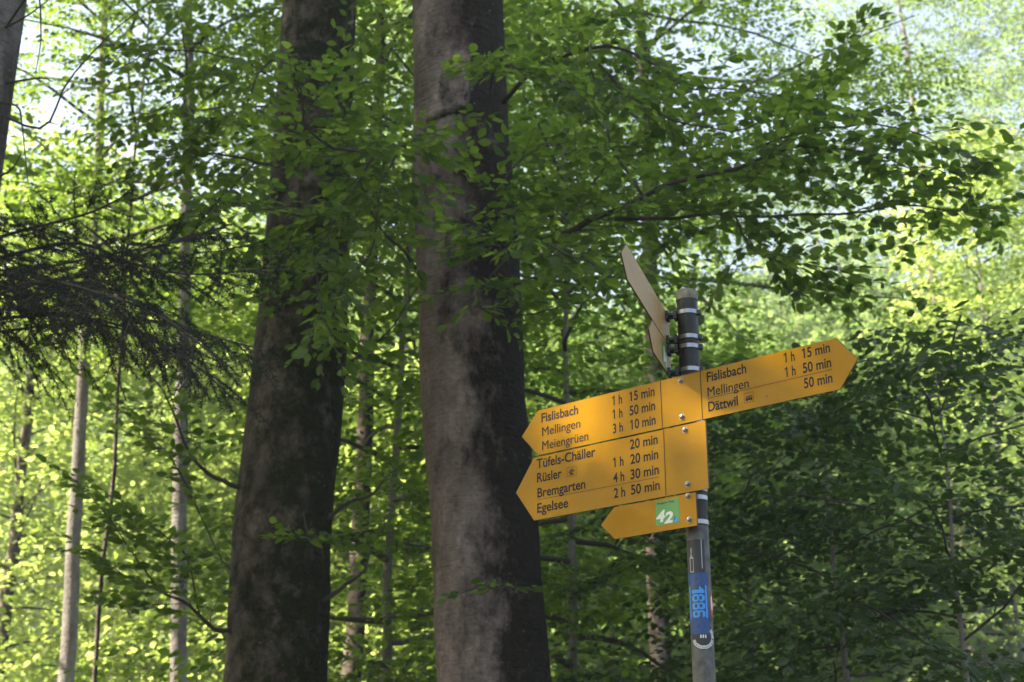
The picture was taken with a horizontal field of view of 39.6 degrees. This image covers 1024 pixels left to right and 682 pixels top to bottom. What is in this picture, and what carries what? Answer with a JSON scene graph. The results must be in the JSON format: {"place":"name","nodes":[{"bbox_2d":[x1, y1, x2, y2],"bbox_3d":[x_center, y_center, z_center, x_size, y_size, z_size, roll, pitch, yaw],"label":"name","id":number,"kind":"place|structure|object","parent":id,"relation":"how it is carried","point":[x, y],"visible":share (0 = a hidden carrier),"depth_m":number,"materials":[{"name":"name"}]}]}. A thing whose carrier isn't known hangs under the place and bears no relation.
{"place":"outdoors","nodes":[
{"label":"outdoors","id":0,"kind":"place"},
{"bbox_2d":[0,0,1023,473],"label":"sky","id":1,"kind":"structure","parent":0,"point":[48,103],"materials":[{"name":"white"}]},
{"bbox_2d":[17,470,1016,681],"bbox_3d":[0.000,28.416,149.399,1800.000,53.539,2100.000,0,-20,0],"label":"forest floor","id":2,"kind":"structure","parent":0,"point":[1007,679],"depth_m":56.95,"materials":[{"name":"green plant"}]},
{"bbox_2d":[8,154,25,167],"bbox_3d":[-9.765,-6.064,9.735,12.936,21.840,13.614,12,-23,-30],"label":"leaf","id":3,"kind":"object","parent":2,"relation":"on","point":[21,163],"visible":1,"depth_m":10.29,"materials":[{"name":"green plant"}]},
{"bbox_2d":[0,74,117,390],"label":"beech tree","id":4,"kind":"object","parent":2,"relation":"on","point":[15,207],"visible":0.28,"depth_m":13.51,"materials":[{"name":"green plant"}]},
{"bbox_2d":[0,107,256,681],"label":"background tree","id":5,"kind":"object","parent":2,"relation":"on","point":[14,550],"visible":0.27,"depth_m":23.89,"materials":[{"name":"green plant"}]},
{"bbox_2d":[0,0,300,431],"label":"spruce tree","id":6,"kind":"object","parent":2,"relation":"on","point":[56,289],"visible":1,"depth_m":6.16,"materials":[{"name":"green plant"}]},
{"bbox_2d":[0,0,379,681],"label":"beech tree","id":7,"kind":"object","parent":2,"relation":"on","point":[68,648],"visible":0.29,"depth_m":18.88,"materials":[{"name":"green plant"}]},
{"bbox_2d":[0,191,381,681],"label":"background tree","id":8,"kind":"object","parent":2,"relation":"on","point":[17,656],"visible":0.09,"depth_m":25.31,"materials":[{"name":"green plant"}]},
{"bbox_2d":[0,0,416,681],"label":"beech tree","id":9,"kind":"object","parent":2,"relation":"on","point":[64,176],"visible":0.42,"depth_m":17.63,"materials":[{"name":"green plant"}]},
{"bbox_2d":[0,284,435,681],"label":"background tree","id":10,"kind":"object","parent":2,"relation":"on","point":[122,550],"visible":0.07,"depth_m":23.18,"materials":[{"name":"green plant"}]},
{"bbox_2d":[25,167,417,677],"bbox_3d":[-5.346,3.043,30.818,9.241,14.310,9.721,0,-20,0],"label":"background tree","id":11,"kind":"object","parent":2,"relation":"on","point":[239,216],"depth_m":30.67,"materials":[{"name":"green plant"}]},
{"bbox_2d":[0,0,548,681],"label":"beech tree","id":12,"kind":"object","parent":2,"relation":"on","point":[178,638],"visible":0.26,"depth_m":16.59,"materials":[{"name":"green plant"}]},
{"bbox_2d":[12,0,713,681],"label":"beech tree","id":13,"kind":"object","parent":2,"relation":"on","point":[360,628],"visible":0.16,"depth_m":15.65,"materials":[{"name":"green plant"}]},
{"bbox_2d":[63,0,680,681],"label":"young beech","id":14,"kind":"object","parent":2,"relation":"on","point":[387,564],"visible":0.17,"depth_m":11.88,"materials":[{"name":"green plant"}]},
{"bbox_2d":[125,0,645,681],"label":"background tree","id":15,"kind":"object","parent":2,"relation":"on","point":[385,132],"visible":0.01,"depth_m":29.02,"materials":[{"name":"green plant"}]},
{"bbox_2d":[139,342,647,681],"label":"background tree","id":16,"kind":"object","parent":2,"relation":"on","point":[374,636],"visible":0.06,"depth_m":21.54,"materials":[{"name":"green plant"}]},
{"bbox_2d":[35,0,768,681],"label":"beech tree","id":17,"kind":"object","parent":2,"relation":"on","point":[279,594],"visible":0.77,"depth_m":8.65,"materials":[{"name":"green plant"}]},
{"bbox_2d":[0,206,1023,681],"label":"wood","id":18,"kind":"object","parent":2,"relation":"on","point":[794,320],"visible":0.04,"depth_m":49.41,"materials":[{"name":"green plant"}]},
{"bbox_2d":[355,0,797,679],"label":"background tree","id":19,"kind":"object","parent":2,"relation":"on","point":[623,238],"visible":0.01,"depth_m":32.25,"materials":[{"name":"green plant"}]},
{"bbox_2d":[168,0,1023,681],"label":"beech tree","id":20,"kind":"object","parent":2,"relation":"on","point":[462,196],"visible":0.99,"depth_m":7.66,"materials":[{"name":"green plant"}]},
{"bbox_2d":[327,0,904,681],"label":"young beech","id":21,"kind":"object","parent":2,"relation":"on","point":[571,634],"visible":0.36,"depth_m":10.45,"materials":[{"name":"green plant"}]},
{"bbox_2d":[364,238,874,681],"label":"background tree","id":22,"kind":"object","parent":2,"relation":"on","point":[625,378],"visible":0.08,"depth_m":22.40,"materials":[{"name":"green plant"}]},
{"bbox_2d":[254,0,1010,681],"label":"beech tree","id":23,"kind":"object","parent":2,"relation":"on","point":[742,18],"visible":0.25,"depth_m":19.15,"materials":[{"name":"green plant"}]},
{"bbox_2d":[516,244,857,681],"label":"signpost","id":24,"kind":"object","parent":2,"relation":"on","point":[691,396],"visible":1,"depth_m":3.53,"materials":[{"name":"metal"}]},
{"bbox_2d":[590,187,838,667],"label":"background tree","id":25,"kind":"object","parent":2,"relation":"on","point":[723,246],"visible":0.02,"depth_m":60.75,"materials":[{"name":"green plant"}]},
{"bbox_2d":[540,409,1010,681],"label":"leafy bush","id":26,"kind":"object","parent":2,"relation":"on","point":[750,653],"visible":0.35,"depth_m":8.97,"materials":[{"name":"green plant"}]},
{"bbox_2d":[553,303,1023,681],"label":"background tree","id":27,"kind":"object","parent":2,"relation":"on","point":[980,634],"visible":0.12,"depth_m":23.40,"materials":[{"name":"green plant"}]},
{"bbox_2d":[575,327,1023,681],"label":"young beech","id":28,"kind":"object","parent":2,"relation":"on","point":[921,599],"visible":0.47,"depth_m":8.25,"materials":[{"name":"green plant"}]},
{"bbox_2d":[707,125,942,312],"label":"background tree","id":29,"kind":"object","parent":2,"relation":"on","point":[810,242],"visible":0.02,"depth_m":72.64,"materials":[{"name":"green plant"}]},
{"bbox_2d":[642,299,1023,681],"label":"leafy bush","id":30,"kind":"object","parent":2,"relation":"on","point":[958,455],"visible":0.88,"depth_m":7.54,"materials":[{"name":"green plant"}]},
{"bbox_2d":[727,0,1023,681],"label":"background tree","id":31,"kind":"object","parent":2,"relation":"on","point":[903,31],"visible":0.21,"depth_m":49.12,"materials":[{"name":"green plant"}]},
{"bbox_2d":[825,99,1023,681],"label":"sapling","id":32,"kind":"object","parent":2,"relation":"on","point":[951,270],"visible":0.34,"depth_m":24.74,"materials":[{"name":"green plant"}]},
{"bbox_2d":[861,0,1023,658],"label":"background tree","id":33,"kind":"object","parent":2,"relation":"on","point":[1001,20],"visible":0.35,"depth_m":41.74,"materials":[{"name":"green plant"}]},
{"bbox_2d":[862,0,1023,658],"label":"background tree","id":34,"kind":"object","parent":2,"relation":"on","point":[980,55],"visible":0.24,"depth_m":47.55,"materials":[{"name":"green plant"}]},
{"bbox_2d":[906,645,1016,681],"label":"undergrowth","id":35,"kind":"object","parent":2,"relation":"on","point":[956,672],"visible":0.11,"depth_m":41.02,"materials":[{"name":"green plant"}]}
]}

